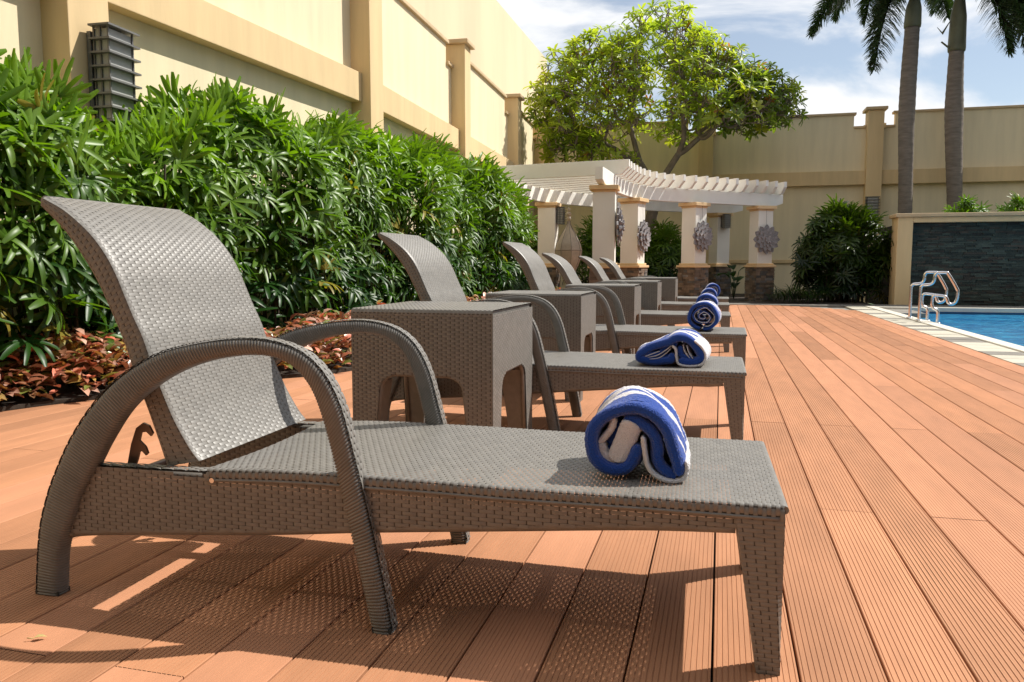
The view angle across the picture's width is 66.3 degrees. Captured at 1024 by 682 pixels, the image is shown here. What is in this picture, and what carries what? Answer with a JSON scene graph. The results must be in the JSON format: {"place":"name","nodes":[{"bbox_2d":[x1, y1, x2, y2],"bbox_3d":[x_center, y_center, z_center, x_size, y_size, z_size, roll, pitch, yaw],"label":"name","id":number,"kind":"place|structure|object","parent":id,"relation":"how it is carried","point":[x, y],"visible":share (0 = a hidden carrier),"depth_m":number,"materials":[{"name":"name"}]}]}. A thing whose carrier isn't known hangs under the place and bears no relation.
{"place":"outdoors","nodes":[
{"label":"outdoors","id":0,"kind":"place"},
{"bbox_2d":[0,342,351,410],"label":"planting bed","id":1,"kind":"object","parent":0,"point":[72,393],"visible":0.13,"depth_m":4.77,"materials":[{"name":"red plant"}]},
{"bbox_2d":[0,47,538,395],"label":"lady palm hedge","id":2,"kind":"object","parent":1,"relation":"on","point":[52,143],"visible":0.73,"depth_m":6.24,"materials":[{"name":"green plant"}]},
{"bbox_2d":[0,286,560,400],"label":"ground cover","id":3,"kind":"object","parent":1,"relation":"on","point":[68,363],"visible":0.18,"depth_m":4.72,"materials":[{"name":"red plant"}]},
{"bbox_2d":[525,211,537,289],"bbox_3d":[0.412,-1.833,16.955,1.438,1.970,1.459,1,6,15],"label":"lady palm shrub","id":4,"kind":"object","parent":1,"relation":"on","point":[534,247],"visible":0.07,"depth_m":16.88,"materials":[{"name":"green plant"}]},
{"bbox_2d":[0,317,1000,681],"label":"deck base","id":5,"kind":"object","parent":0,"point":[646,585],"depth_m":1.97,"materials":[{"name":"black"}]},
{"bbox_2d":[0,0,538,352],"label":"boundary wall","id":6,"kind":"structure","parent":5,"relation":"on","point":[405,68],"depth_m":9.10,"materials":[{"name":"beige paint"}]},
{"bbox_2d":[86,22,142,124],"bbox_3d":[-3.049,-2.022,6.014,0.215,0.714,0.340,1,6,13],"label":"wall lamp","id":7,"kind":"object","parent":6,"relation":"attached to","point":[111,48],"visible":0.81,"depth_m":5.91,"materials":[{"name":"grey metal"}]},
{"bbox_2d":[0,305,1023,681],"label":"deck","id":8,"kind":"structure","parent":5,"relation":"on","point":[894,579],"depth_m":2.05,"materials":[{"name":"brown wood"}]},
{"bbox_2d":[27,634,46,638],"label":"fallen leaf","id":9,"kind":"object","parent":8,"relation":"on","point":[40,635],"visible":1,"depth_m":1.68,"materials":[{"name":"yellow plant"}]},
{"bbox_2d":[35,196,788,675],"bbox_3d":[-0.250,0.129,1.964,1.741,0.963,0.616,1,6,13],"label":"sun lounger","id":10,"kind":"object","parent":8,"relation":"on","point":[223,408],"visible":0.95,"depth_m":1.83,"materials":[{"name":"wicker"}]},
{"bbox_2d":[584,386,690,483],"bbox_3d":[0.290,0.202,1.782,0.228,0.189,0.240,1,6,12],"label":"rolled towel","id":11,"kind":"object","parent":10,"relation":"on","point":[629,429],"visible":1,"depth_m":1.68,"materials":[{"name":"blue fabric"}]},
{"bbox_2d":[351,301,532,474],"bbox_3d":[-0.269,0.163,3.330,0.581,0.633,0.643,1,6,15],"label":"side table","id":12,"kind":"object","parent":8,"relation":"on","point":[480,353],"visible":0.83,"depth_m":3.04,"materials":[{"name":"wicker"}]},
{"bbox_2d":[485,290,595,401],"bbox_3d":[0.193,0.009,4.908,0.581,0.633,0.564,1,6,15],"label":"side table","id":13,"kind":"object","parent":8,"relation":"on","point":[576,310],"visible":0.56,"depth_m":4.61,"materials":[{"name":"wicker"}]},
{"bbox_2d":[378,232,746,439],"bbox_3d":[0.239,-0.051,3.848,1.741,0.956,0.616,1,6,14],"label":"sun lounger","id":14,"kind":"object","parent":8,"relation":"on","point":[564,368],"visible":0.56,"depth_m":3.61,"materials":[{"name":"wicker"}]},
{"bbox_2d":[635,328,710,367],"bbox_3d":[0.760,0.026,3.695,0.339,0.165,0.306,2,6,18],"label":"rolled towel","id":15,"kind":"object","parent":14,"relation":"on","point":[687,347],"visible":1,"depth_m":3.57,"materials":[{"name":"blue fabric"}]},
{"bbox_2d":[565,283,640,353],"bbox_3d":[0.800,-0.176,6.817,0.581,0.633,0.564,1,6,15],"label":"side table","id":16,"kind":"object","parent":8,"relation":"on","point":[628,296],"visible":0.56,"depth_m":6.50,"materials":[{"name":"wicker"}]},
{"bbox_2d":[502,241,746,364],"bbox_3d":[0.802,-0.237,5.705,1.741,0.967,0.616,2,6,15],"label":"sun lounger","id":17,"kind":"object","parent":8,"relation":"on","point":[612,337],"visible":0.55,"depth_m":5.56,"materials":[{"name":"wicker"}]},
{"bbox_2d":[687,300,721,330],"bbox_3d":[1.375,-0.183,5.590,0.224,0.210,0.304,2,6,18],"label":"rolled towel","id":18,"kind":"object","parent":17,"relation":"on","point":[696,320],"visible":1,"depth_m":5.47,"materials":[{"name":"blue fabric"}]},
{"bbox_2d":[601,280,661,325],"bbox_3d":[1.281,-0.329,8.389,0.581,0.633,0.564,1,6,15],"label":"side table","id":19,"kind":"object","parent":8,"relation":"on","point":[651,294],"visible":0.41,"depth_m":8.06,"materials":[{"name":"wicker"}]},
{"bbox_2d":[542,253,730,351],"bbox_3d":[1.210,-0.400,7.645,1.778,0.916,0.616,1,6,14],"label":"sun lounger","id":20,"kind":"object","parent":8,"relation":"on","point":[565,269],"visible":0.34,"depth_m":7.45,"materials":[{"name":"wicker"}]},
{"bbox_2d":[696,293,717,313],"bbox_3d":[1.871,-0.361,7.520,0.207,0.194,0.304,2,6,16],"label":"rolled towel","id":21,"kind":"object","parent":20,"relation":"on","point":[710,297],"visible":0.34,"depth_m":7.38,"materials":[{"name":"blue fabric"}]},
{"bbox_2d":[497,159,786,300],"bbox_3d":[2.949,-2.049,16.367,3.666,2.610,8.368,5,8,42],"label":"pergola","id":22,"kind":"object","parent":8,"relation":"on","point":[596,185],"visible":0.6,"depth_m":15.77,"materials":[{"name":"white paint"}]},
{"bbox_2d":[556,207,565,224],"bbox_3d":[0.985,-2.532,15.864,0.194,0.336,0.211,1,6,15],"label":"wall lamp","id":23,"kind":"object","parent":22,"relation":"attached to","point":[560,215],"visible":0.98,"depth_m":15.79,"materials":[{"name":"grey metal"}]},
{"bbox_2d":[555,208,581,271],"bbox_3d":[1.036,-2.097,14.333,0.504,1.801,0.504,1,6,15],"label":"hanging lantern","id":24,"kind":"object","parent":22,"relation":"hanging from","point":[568,247],"visible":0.77,"depth_m":14.21,"materials":[{"name":"grey metal"}]},
{"bbox_2d":[615,190,624,245],"bbox_3d":[1.724,-1.991,12.484,0.145,0.935,0.630,1,6,11],"label":"carved flower panel","id":25,"kind":"object","parent":22,"relation":"attached to","point":[619,224],"visible":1,"depth_m":12.36,"materials":[{"name":"grey stone"}]},
{"bbox_2d":[637,220,650,252],"bbox_3d":[2.509,-2.123,14.777,0.145,0.935,0.630,3,7,32],"label":"carved flower panel","id":26,"kind":"object","parent":22,"relation":"attached to","point":[643,237],"visible":1,"depth_m":14.71,"materials":[{"name":"grey stone"}]},
{"bbox_2d":[692,206,712,251],"bbox_3d":[3.858,-2.259,15.757,0.630,0.935,0.145,-4,7,-38],"label":"carved flower panel","id":27,"kind":"object","parent":22,"relation":"attached to","point":[702,235],"visible":1,"depth_m":15.72,"materials":[{"name":"grey stone"}]},
{"bbox_2d":[721,214,730,227],"bbox_3d":[5.149,-2.885,18.864,0.211,0.336,0.194,-2,6,-20],"label":"wall lamp","id":28,"kind":"object","parent":22,"relation":"attached to","point":[725,220],"visible":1,"depth_m":18.82,"materials":[{"name":"grey metal"}]},
{"bbox_2d":[753,217,779,253],"bbox_3d":[5.412,-2.306,16.609,0.630,0.935,0.145,-1,6,-14],"label":"carved flower panel","id":29,"kind":"object","parent":22,"relation":"attached to","point":[766,239],"visible":1,"depth_m":16.60,"materials":[{"name":"grey stone"}]},
{"bbox_2d":[578,256,729,311],"bbox_3d":[1.730,-0.583,9.572,1.788,0.908,0.616,1,6,15],"label":"sun lounger","id":30,"kind":"object","parent":8,"relation":"on","point":[595,267],"visible":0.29,"depth_m":9.47,"materials":[{"name":"wicker"}]},
{"bbox_2d":[700,288,716,299],"bbox_3d":[2.371,-0.547,9.447,0.198,0.190,0.304,1,6,14],"label":"rolled towel","id":31,"kind":"object","parent":30,"relation":"on","point":[710,290],"visible":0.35,"depth_m":9.31,"materials":[{"name":"blue fabric"}]},
{"bbox_2d":[632,277,677,325],"bbox_3d":[1.904,-0.534,10.490,0.581,0.633,0.564,1,6,15],"label":"side table","id":32,"kind":"object","parent":8,"relation":"on","point":[669,290],"visible":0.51,"depth_m":10.16,"materials":[{"name":"wicker"}]},
{"bbox_2d":[599,257,728,301],"bbox_3d":[2.174,-0.741,11.209,1.793,0.904,0.616,1,6,15],"label":"sun lounger","id":33,"kind":"object","parent":8,"relation":"on","point":[613,266],"visible":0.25,"depth_m":11.12,"materials":[{"name":"wicker"}]},
{"bbox_2d":[705,283,719,295],"bbox_3d":[2.829,-0.716,11.076,0.208,0.209,0.304,1,6,12],"label":"rolled towel","id":34,"kind":"object","parent":33,"relation":"on","point":[717,287],"visible":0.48,"depth_m":10.93,"materials":[{"name":"blue fabric"}]},
{"bbox_2d":[497,0,1023,131],"label":"sky","id":35,"kind":"structure","parent":0,"point":[831,67],"materials":[{"name":"blue"}]},
{"bbox_2d":[728,294,871,304],"bbox_3d":[3.836,-0.917,19.132,8.200,0.320,5.450,1,6,15],"label":"planting bed","id":36,"kind":"object","parent":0,"point":[738,298],"visible":0.07,"depth_m":16.27,"materials":[{"name":"green plant"}]},
{"bbox_2d":[562,210,619,283],"bbox_3d":[1.883,-1.910,17.585,1.853,2.033,1.279,1,6,15],"label":"lady palm shrub","id":37,"kind":"object","parent":36,"relation":"on","point":[586,240],"visible":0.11,"depth_m":17.43,"materials":[{"name":"green plant"}]},
{"bbox_2d":[644,217,681,276],"bbox_3d":[3.478,-1.959,18.517,1.993,1.935,1.304,1,6,15],"label":"lady palm shrub","id":38,"kind":"object","parent":36,"relation":"on","point":[662,256],"visible":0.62,"depth_m":18.20,"materials":[{"name":"green plant"}]},
{"bbox_2d":[522,0,808,233],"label":"frangipani tree","id":39,"kind":"object","parent":36,"relation":"on","point":[743,95],"visible":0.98,"depth_m":18.83,"materials":[{"name":"green plant"}]},
{"bbox_2d":[715,264,744,298],"bbox_3d":[5.155,-1.371,18.193,0.994,0.812,0.811,-2,6,-17],"label":"broad leaf plant","id":40,"kind":"object","parent":36,"relation":"on","point":[734,285],"visible":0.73,"depth_m":18.18,"materials":[{"name":"green plant"}]},
{"bbox_2d":[538,105,1023,301],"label":"boundary wall","id":41,"kind":"structure","parent":36,"relation":"on","point":[813,160],"depth_m":20.50,"materials":[{"name":"beige paint"}]},
{"bbox_2d":[865,196,880,216],"bbox_3d":[9.218,-3.422,20.070,0.340,0.536,0.215,1,6,15],"label":"wall lamp","id":42,"kind":"object","parent":41,"relation":"attached to","point":[873,201],"visible":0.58,"depth_m":19.99,"materials":[{"name":"grey metal"}]},
{"bbox_2d":[759,283,828,302],"bbox_3d":[5.817,-1.024,16.238,1.510,0.494,1.218,1,6,15],"label":"grassy plant","id":43,"kind":"object","parent":36,"relation":"on","point":[780,294],"visible":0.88,"depth_m":16.19,"materials":[{"name":"green plant"}]},
{"bbox_2d":[776,281,847,302],"bbox_3d":[6.109,-0.996,16.072,1.372,0.470,1.092,1,6,15],"label":"grassy plant","id":44,"kind":"object","parent":36,"relation":"on","point":[807,292],"visible":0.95,"depth_m":15.98,"materials":[{"name":"green plant"}]},
{"bbox_2d":[790,193,893,304],"bbox_3d":[6.950,-1.886,16.432,2.178,2.378,1.670,1,6,15],"label":"lady palm shrub","id":45,"kind":"object","parent":36,"relation":"on","point":[844,258],"visible":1,"depth_m":16.09,"materials":[{"name":"green plant"}]},
{"bbox_2d":[729,303,1023,317],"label":"pavement","id":46,"kind":"structure","parent":0,"point":[902,311],"depth_m":15.23,"materials":[{"name":"beige stone"}]},
{"bbox_2d":[888,212,1023,305],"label":"water feature wall","id":47,"kind":"structure","parent":46,"relation":"on","point":[978,257],"depth_m":15.37,"materials":[{"name":"grey stone"}]},
{"bbox_2d":[921,314,1023,345],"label":"pool water","id":48,"kind":"structure","parent":0,"point":[1008,328],"depth_m":11.86,"materials":[{"name":"blue liquid"}]},
{"bbox_2d":[921,311,1023,314],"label":"pool wall","id":49,"kind":"structure","parent":0,"point":[990,313],"depth_m":14.25,"materials":[{"name":"tile"}]},
{"bbox_2d":[845,306,1023,366],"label":"pool coping","id":50,"kind":"object","parent":49,"relation":"on","point":[1004,350],"visible":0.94,"depth_m":9.52,"materials":[{"name":"stone"}]},
{"bbox_2d":[906,271,947,320],"bbox_3d":[6.035,-0.645,11.393,0.522,0.748,0.096,3,6,29],"label":"pool handrail","id":51,"kind":"object","parent":50,"relation":"attached to","point":[926,293],"visible":0.84,"depth_m":11.39,"materials":[{"name":"silver metal"}]},
{"bbox_2d":[915,271,959,323],"bbox_3d":[5.901,-0.595,10.872,0.522,0.748,0.096,3,6,29],"label":"pool handrail","id":52,"kind":"object","parent":50,"relation":"attached to","point":[921,286],"visible":0.98,"depth_m":10.87,"materials":[{"name":"silver metal"}]},
{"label":"ground","id":53,"kind":"structure","parent":0,"visible":0},
{"bbox_2d":[406,0,546,121],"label":"building","id":54,"kind":"structure","parent":53,"relation":"on","point":[506,54],"depth_m":21.49,"materials":[{"name":"beige paint"}]},
{"bbox_2d":[865,226,891,304],"bbox_3d":[12.337,-1.544,16.394,8.600,1.700,3.040,1,6,15],"label":"shrub","id":55,"kind":"object","parent":53,"relation":"on","point":[885,290],"visible":0.08,"depth_m":16.89,"materials":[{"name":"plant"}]},
{"bbox_2d":[943,194,992,212],"bbox_3d":[9.478,-2.704,16.325,0.974,0.726,0.668,1,6,15],"label":"potted palm","id":56,"kind":"object","parent":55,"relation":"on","point":[966,205],"visible":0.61,"depth_m":16.26,"materials":[{"name":"green plant"}]},
{"bbox_2d":[995,190,1023,211],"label":"potted palm","id":57,"kind":"object","parent":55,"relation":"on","point":[1016,200],"visible":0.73,"depth_m":16.06,"materials":[{"name":"green plant"}]},
{"bbox_2d":[806,0,953,212],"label":"palm tree","id":58,"kind":"object","parent":53,"relation":"on","point":[881,9],"visible":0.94,"depth_m":18.86,"materials":[{"name":"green plant"}]},
{"bbox_2d":[926,0,1023,212],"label":"palm tree","id":59,"kind":"object","parent":53,"relation":"on","point":[1011,12],"visible":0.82,"depth_m":18.81,"materials":[{"name":"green plant"}]}
]}

